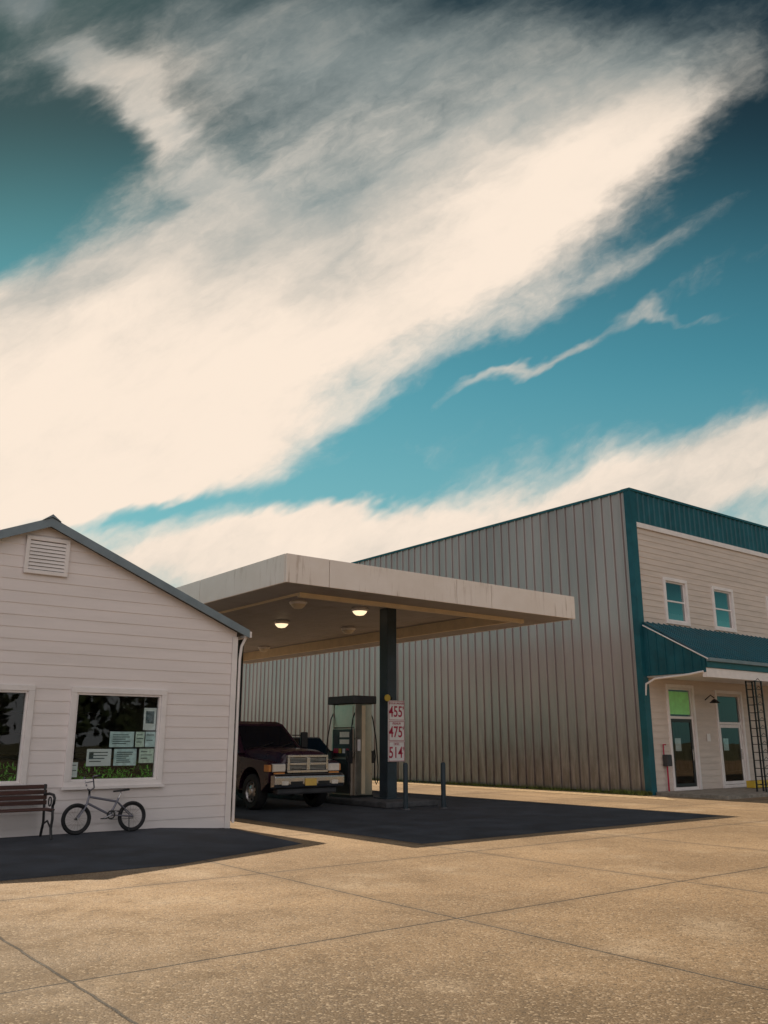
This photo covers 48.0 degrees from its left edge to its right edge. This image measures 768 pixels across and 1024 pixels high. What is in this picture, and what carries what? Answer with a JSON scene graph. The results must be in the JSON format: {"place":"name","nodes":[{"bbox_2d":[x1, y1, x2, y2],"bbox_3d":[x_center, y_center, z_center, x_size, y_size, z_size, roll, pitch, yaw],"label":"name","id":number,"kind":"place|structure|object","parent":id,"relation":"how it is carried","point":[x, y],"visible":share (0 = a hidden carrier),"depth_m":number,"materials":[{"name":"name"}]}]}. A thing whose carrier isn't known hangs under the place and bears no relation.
{"place":"outdoors","nodes":[
{"label":"outdoors","id":0,"kind":"place"},
{"bbox_2d":[0,770,767,1023],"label":"concrete lot","id":1,"kind":"structure","parent":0,"point":[664,922],"depth_m":7.55,"materials":[{"name":"beige concrete"}]},
{"bbox_2d":[0,514,251,837],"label":"white clapboard store","id":2,"kind":"structure","parent":1,"relation":"on","point":[117,672],"depth_m":15.77,"materials":[{"name":"paint"}]},
{"bbox_2d":[0,828,301,880],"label":"asphalt walk","id":3,"kind":"structure","parent":1,"relation":"on","point":[25,857],"depth_m":12.90,"materials":[{"name":"black asphalt"}]},
{"bbox_2d":[0,784,55,839],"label":"park bench","id":4,"kind":"object","parent":3,"relation":"on","point":[43,802],"visible":1,"depth_m":14.06,"materials":[{"name":"brown wood"}]},
{"bbox_2d":[61,774,145,834],"bbox_3d":[-4.779,5.002,14.799,1.373,0.976,0.715,4,-15,-15],"label":"bicycle","id":5,"kind":"object","parent":3,"relation":"on","point":[66,829],"visible":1,"depth_m":14.79,"materials":[{"name":"rubber"}]},
{"bbox_2d":[230,791,716,843],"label":"asphalt lane","id":6,"kind":"structure","parent":1,"relation":"on","point":[462,818],"depth_m":18.70,"materials":[{"name":"black asphalt"}]},
{"bbox_2d":[232,721,343,809],"bbox_3d":[-3.634,6.697,23.066,2.600,2.110,6.142,11,-19,-37],"label":"pickup truck","id":7,"kind":"object","parent":6,"relation":"on","point":[274,758],"visible":0.77,"depth_m":21.03,"materials":[{"name":"paint"}]},
{"bbox_2d":[293,737,329,756],"bbox_3d":[-3.033,8.798,30.249,2.200,1.740,4.630,11,-19,-37],"label":"suv","id":8,"kind":"object","parent":6,"relation":"on","point":[316,743],"depth_m":30.07,"materials":[{"name":"grey paint"}]},
{"bbox_2d":[231,789,437,808],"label":"pump island","id":9,"kind":"structure","parent":6,"relation":"on","point":[383,803],"depth_m":22.07,"materials":[{"name":"concrete"}]},
{"bbox_2d":[325,695,378,797],"bbox_3d":[-0.896,6.446,23.759,1.031,2.660,1.240,11,-19,-37],"label":"fuel pump","id":10,"kind":"object","parent":9,"relation":"on","point":[351,752],"visible":0.98,"depth_m":23.43,"materials":[{"name":"metal"}]},
{"bbox_2d":[177,553,574,798],"bbox_3d":[-3.969,6.023,27.361,9.350,5.330,18.100,11,-19,-37],"label":"gas station canopy","id":11,"kind":"object","parent":9,"relation":"on","point":[284,606],"visible":0.71,"depth_m":22.77,"materials":[{"name":"metal"}]},
{"bbox_2d":[384,694,404,761],"bbox_3d":[0.272,5.748,22.944,0.690,1.730,0.100,11,-19,-37],"label":"fuel price sign","id":12,"kind":"object","parent":11,"relation":"attached to","point":[396,733],"visible":1,"depth_m":22.94,"materials":[{"name":"white paint"}]},
{"bbox_2d":[401,763,409,809],"bbox_3d":[0.523,6.660,20.948,0.220,1.100,0.220,11,-19,-37],"label":"bollard","id":13,"kind":"object","parent":6,"relation":"on","point":[405,786],"visible":1,"depth_m":20.90,"materials":[{"name":"grey metal"}]},
{"bbox_2d":[440,762,447,808],"bbox_3d":[1.474,6.786,21.421,0.220,1.100,0.220,11,-19,-37],"label":"bollard","id":14,"kind":"object","parent":6,"relation":"on","point":[443,789],"visible":1,"depth_m":21.36,"materials":[{"name":"grey metal"}]},
{"bbox_2d":[372,780,673,799],"bbox_3d":[-5.129,12.728,41.645,1.500,0.001,45.100,11,-19,-37],"label":"gravel strip","id":15,"kind":"object","parent":1,"relation":"on","point":[565,792],"visible":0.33,"depth_m":28.33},
{"bbox_2d":[373,778,602,792],"bbox_3d":[-5.779,13.216,43.584,0.058,0.070,45.150,11,-19,-37],"label":"base flashing","id":16,"kind":"object","parent":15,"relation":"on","point":[482,784],"visible":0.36,"depth_m":32.92,"materials":[{"name":"black paint"}]},
{"bbox_2d":[372,777,652,795],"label":"grass tufts","id":17,"kind":"object","parent":15,"relation":"on","point":[632,792],"visible":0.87,"depth_m":28.80,"materials":[{"name":"green plant"}]},
{"bbox_2d":[637,525,766,791],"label":"front wall","id":18,"kind":"structure","parent":1,"relation":"on","point":[733,628],"depth_m":30.27,"materials":[{"name":"beige paint"}]},
{"bbox_2d":[623,491,649,791],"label":"corner trim side","id":19,"kind":"structure","parent":18,"relation":"attached to","point":[639,681],"depth_m":27.57,"materials":[{"name":"teal paint"}]},
{"bbox_2d":[627,490,656,794],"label":"corner trim","id":20,"kind":"structure","parent":18,"relation":"attached to","point":[644,677],"depth_m":27.53,"materials":[{"name":"teal paint"}]},
{"bbox_2d":[645,670,703,694],"bbox_3d":[8.897,5.257,26.465,0.138,0.660,2.090,12,-19,-38],"label":"gutter downspout","id":21,"kind":"object","parent":18,"relation":"attached to","point":[672,676],"visible":1,"depth_m":26.56,"materials":[{"name":"white paint"}]},
{"bbox_2d":[662,577,690,626],"bbox_3d":[9.911,3.040,29.218,1.370,1.570,0.068,11,-19,-37],"label":"window casing","id":22,"kind":"object","parent":18,"relation":"attached to","point":[667,620],"depth_m":29.18,"materials":[{"name":"white wood"}]},
{"bbox_2d":[666,581,686,622],"bbox_3d":[9.871,3.054,29.268,1.150,1.350,0.060,11,-19,-37],"label":"window sash","id":23,"kind":"object","parent":22,"relation":"in","point":[683,600],"depth_m":29.51,"materials":[{"name":"white wood"}]},
{"bbox_2d":[666,583,684,620],"bbox_3d":[9.871,3.054,29.268,1.150,1.350,0.001,11,-19,-37],"label":"window glass","id":24,"kind":"object","parent":23,"relation":"in","point":[675,593],"visible":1,"depth_m":29.29,"materials":[{"name":"teal glass"}]},
{"bbox_2d":[668,687,698,789],"bbox_3d":[9.667,7.331,27.979,1.350,3.180,0.080,11,-19,-37],"label":"door frame","id":25,"kind":"object","parent":18,"relation":"attached to","point":[691,715],"visible":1,"depth_m":28.27,"materials":[{"name":"white wood"}]},
{"bbox_2d":[668,691,689,714],"bbox_3d":[9.672,6.261,28.257,1.110,0.730,0.008,11,-19,-37],"label":"transom sign panel","id":26,"kind":"object","parent":25,"relation":"attached to","point":[678,702],"visible":1,"depth_m":28.25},
{"bbox_2d":[670,716,691,718],"bbox_3d":[9.667,6.712,28.144,1.210,0.080,0.070,11,-19,-37],"label":"transom bar","id":27,"kind":"object","parent":25,"relation":"attached to","point":[679,717],"visible":1,"depth_m":28.10,"materials":[{"name":"white paint"}]},
{"bbox_2d":[671,719,696,786],"bbox_3d":[9.666,7.776,27.863,1.190,2.100,0.045,11,-19,-37],"label":"door","id":28,"kind":"structure","parent":25,"relation":"in","point":[692,747],"depth_m":27.99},
{"bbox_2d":[675,738,681,750],"bbox_3d":[9.491,7.502,27.806,0.320,0.400,0.004,11,-19,-37],"label":"door poster","id":29,"kind":"object","parent":28,"relation":"attached to","point":[678,744],"depth_m":27.80,"materials":[{"name":"white paper"}]},
{"bbox_2d":[634,492,767,553],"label":"parapet cladding","id":30,"kind":"structure","parent":18,"relation":"attached to","point":[658,512],"depth_m":31.08,"materials":[{"name":"teal metal"}]},
{"bbox_2d":[620,487,767,528],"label":"roof trim","id":31,"kind":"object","parent":30,"relation":"on","point":[690,506],"visible":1,"depth_m":30.93,"materials":[{"name":"teal metal"}]},
{"bbox_2d":[636,522,767,558],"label":"parapet white band","id":32,"kind":"object","parent":18,"relation":"attached to","point":[693,538],"visible":1,"depth_m":30.81,"materials":[{"name":"white metal"}]},
{"bbox_2d":[644,621,767,662],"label":"awning roof sheet","id":33,"kind":"object","parent":18,"relation":"attached to","point":[716,644],"visible":0.95,"depth_m":28.28,"materials":[{"name":"teal metal"}]},
{"bbox_2d":[642,623,706,675],"bbox_3d":[8.964,4.160,26.737,0.040,1.710,2.130,11,-19,-37],"label":"awning end panel","id":34,"kind":"object","parent":33,"relation":"attached to","point":[669,657],"visible":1,"depth_m":26.84,"materials":[{"name":"teal metal"}]},
{"bbox_2d":[646,628,650,674],"bbox_3d":[8.393,4.411,27.371,0.024,1.511,0.040,11,-19,-37],"label":"awning end rib","id":35,"kind":"object","parent":34,"relation":"attached to","point":[648,651],"visible":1,"depth_m":27.35,"materials":[{"name":"teal metal"}]},
{"bbox_2d":[654,632,658,674],"bbox_3d":[8.578,4.434,27.120,0.024,1.337,0.040,11,-19,-37],"label":"awning end rib","id":36,"kind":"object","parent":34,"relation":"attached to","point":[656,653],"visible":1,"depth_m":27.10,"materials":[{"name":"teal metal"}]},
{"bbox_2d":[663,637,666,673],"bbox_3d":[8.763,4.457,26.870,0.024,1.163,0.040,11,-19,-37],"label":"awning end rib","id":37,"kind":"object","parent":34,"relation":"attached to","point":[665,654],"visible":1,"depth_m":26.87,"materials":[{"name":"teal metal"}]},
{"bbox_2d":[672,641,675,672],"bbox_3d":[8.947,4.481,26.619,0.024,0.989,0.040,11,-19,-37],"label":"awning end rib","id":38,"kind":"object","parent":34,"relation":"attached to","point":[673,657],"visible":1,"depth_m":26.61,"materials":[{"name":"teal metal"}]},
{"bbox_2d":[681,646,684,672],"bbox_3d":[9.132,4.504,26.368,0.024,0.815,0.040,11,-19,-37],"label":"awning end rib","id":39,"kind":"object","parent":34,"relation":"attached to","point":[682,659],"visible":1,"depth_m":26.35,"materials":[{"name":"teal metal"}]},
{"bbox_2d":[690,651,692,671],"bbox_3d":[9.317,4.527,26.117,0.024,0.641,0.040,11,-19,-37],"label":"awning end rib","id":40,"kind":"object","parent":34,"relation":"attached to","point":[691,661],"visible":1,"depth_m":26.10,"materials":[{"name":"teal metal"}]},
{"bbox_2d":[642,625,707,658],"bbox_3d":[8.977,4.004,26.678,0.040,1.255,2.219,11,-19,-37],"label":"awning end rod","id":41,"kind":"object","parent":33,"relation":"attached to","point":[674,641],"visible":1,"depth_m":26.64,"materials":[{"name":"metal"}]},
{"bbox_2d":[706,661,767,672],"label":"awning fascia","id":42,"kind":"structure","parent":33,"relation":"attached to","point":[721,665],"depth_m":26.64,"materials":[{"name":"teal metal"}]},
{"bbox_2d":[706,657,767,666],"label":"awning gutter","id":43,"kind":"object","parent":42,"relation":"attached to","point":[736,662],"visible":1,"depth_m":26.58,"materials":[{"name":"metal"}]},
{"bbox_2d":[710,586,736,632],"bbox_3d":[12.197,3.499,30.943,1.370,1.570,0.068,11,-19,-37],"label":"window casing","id":44,"kind":"object","parent":18,"relation":"attached to","point":[730,591],"depth_m":30.91,"materials":[{"name":"white wood"}]},
{"bbox_2d":[714,590,732,628],"bbox_3d":[12.156,3.513,30.994,1.150,1.350,0.060,11,-19,-37],"label":"window sash","id":45,"kind":"object","parent":44,"relation":"in","point":[728,593],"depth_m":31.22,"materials":[{"name":"white wood"}]},
{"bbox_2d":[714,591,731,627],"bbox_3d":[12.156,3.513,30.994,1.150,1.350,0.001,11,-19,-37],"label":"window glass","id":46,"kind":"object","parent":45,"relation":"in","point":[722,616],"visible":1,"depth_m":31.02,"materials":[{"name":"teal glass"}]},
{"bbox_2d":[726,697,747,786],"bbox_3d":[11.933,7.834,29.677,1.500,3.080,0.080,11,-19,-37],"label":"door frame","id":47,"kind":"object","parent":18,"relation":"attached to","point":[740,721],"visible":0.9,"depth_m":30.03,"materials":[{"name":"white wood"}]},
{"bbox_2d":[719,722,740,724],"bbox_3d":[11.933,7.312,29.816,1.360,0.080,0.070,11,-19,-37],"label":"transom bar","id":48,"kind":"object","parent":47,"relation":"attached to","point":[730,723],"visible":1,"depth_m":29.81,"materials":[{"name":"white paint"}]},
{"bbox_2d":[720,725,745,784],"bbox_3d":[11.931,8.303,29.554,1.340,1.950,0.045,11,-19,-37],"label":"door","id":49,"kind":"structure","parent":47,"relation":"in","point":[743,781],"depth_m":29.72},
{"bbox_2d":[723,738,728,749],"bbox_3d":[11.697,7.945,29.472,0.320,0.400,0.004,11,-19,-37],"label":"door poster","id":50,"kind":"object","parent":49,"relation":"attached to","point":[726,743],"depth_m":29.47,"materials":[{"name":"white paper"}]},
{"bbox_2d":[765,596,767,619],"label":"window casing","id":51,"kind":"object","parent":18,"relation":"attached to","point":[766,599],"depth_m":32.85,"materials":[{"name":"white wood"}]},
{"bbox_2d":[668,690,741,770],"bbox_3d":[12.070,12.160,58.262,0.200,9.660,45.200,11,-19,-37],"label":"window glass","id":52,"kind":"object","parent":1,"relation":"on","point":[727,713],"depth_m":48.81,"materials":[{"name":"glass"}]},
{"bbox_2d":[637,528,767,791],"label":"front clapboards","id":53,"kind":"object","parent":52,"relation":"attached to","point":[701,569],"visible":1,"depth_m":29.91,"materials":[{"name":"beige paint"}]},
{"bbox_2d":[663,755,672,765],"bbox_3d":[8.883,7.781,27.008,0.240,0.350,0.190,11,-19,-37],"label":"meter box","id":54,"kind":"object","parent":53,"relation":"attached to","point":[667,760],"visible":1,"depth_m":26.93,"materials":[{"name":"grey plastic"}]},
{"bbox_2d":[665,684,702,790],"bbox_3d":[9.711,7.316,27.925,1.550,3.380,0.058,11,-19,-37],"label":"door casing","id":55,"kind":"object","parent":53,"relation":"attached to","point":[695,729],"depth_m":27.98,"materials":[{"name":"white wood"}]},
{"bbox_2d":[713,690,750,787],"bbox_3d":[11.977,7.820,29.623,1.700,3.280,0.058,11,-19,-37],"label":"door casing","id":56,"kind":"object","parent":53,"relation":"attached to","point":[743,728],"depth_m":29.74,"materials":[{"name":"white wood"}]},
{"bbox_2d":[0,0,767,587],"label":"sky","id":57,"kind":"structure","parent":0,"point":[349,281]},
{"bbox_2d":[647,673,767,685],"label":"awning soffit","id":58,"kind":"structure","parent":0,"point":[697,677],"depth_m":28.26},
{"bbox_2d":[656,787,767,799],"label":"shop sidewalk","id":59,"kind":"structure","parent":0,"point":[733,793],"depth_m":25.83,"materials":[{"name":"concrete"}]},
{"bbox_2d":[666,766,669,790],"bbox_3d":[8.867,8.318,26.886,0.050,0.750,0.050,11,-19,-37],"label":"meter pipe","id":60,"kind":"object","parent":59,"relation":"on","point":[668,779],"visible":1,"depth_m":26.87,"materials":[{"name":"metal"}]},
{"bbox_2d":[745,681,757,791],"bbox_3d":[11.512,7.001,27.011,0.040,3.360,0.040,11,-19,-37],"label":"iron trellis post leg","id":61,"kind":"object","parent":59,"relation":"on","point":[751,736],"visible":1,"depth_m":26.98,"materials":[{"name":"black paint"}]},
{"bbox_2d":[746,780,767,787],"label":"block","id":62,"kind":"object","parent":59,"relation":"on","point":[750,783],"visible":0.69,"depth_m":28.51,"materials":[{"name":"yellow paint"}]},
{"bbox_2d":[751,682,764,790],"bbox_3d":[11.803,7.059,27.231,0.040,3.360,0.040,11,-19,-37],"label":"iron trellis post leg","id":63,"kind":"object","parent":59,"relation":"on","point":[757,737],"visible":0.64,"depth_m":27.20,"materials":[{"name":"black paint"}]},
{"bbox_2d":[754,680,767,791],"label":"iron trellis post leg","id":64,"kind":"object","parent":59,"relation":"on","point":[760,736],"visible":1,"depth_m":26.76,"materials":[{"name":"black paint"}]},
{"bbox_2d":[760,681,767,750],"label":"iron trellis post leg","id":65,"kind":"object","parent":59,"relation":"on","point":[764,714],"visible":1,"depth_m":27.15,"materials":[{"name":"black paint"}]},
{"bbox_2d":[703,668,767,681],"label":"awning beam","id":66,"kind":"structure","parent":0,"point":[731,674],"depth_m":26.61,"materials":[{"name":"white wood"}]},
{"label":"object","id":67,"kind":"object","parent":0,"visible":0},
{"bbox_2d":[241,493,644,791],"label":"cladding","id":68,"kind":"structure","parent":67,"relation":"attached to","point":[552,704],"depth_m":31.61,"materials":[{"name":"metal"}]},
{"bbox_2d":[351,490,622,563],"bbox_3d":[-5.807,3.897,46.304,0.320,0.080,45.149,11,-19,-37],"label":"parapet cap","id":69,"kind":"object","parent":68,"relation":"on","point":[518,518],"visible":0.21,"depth_m":33.43,"materials":[{"name":"metal"}]}
]}

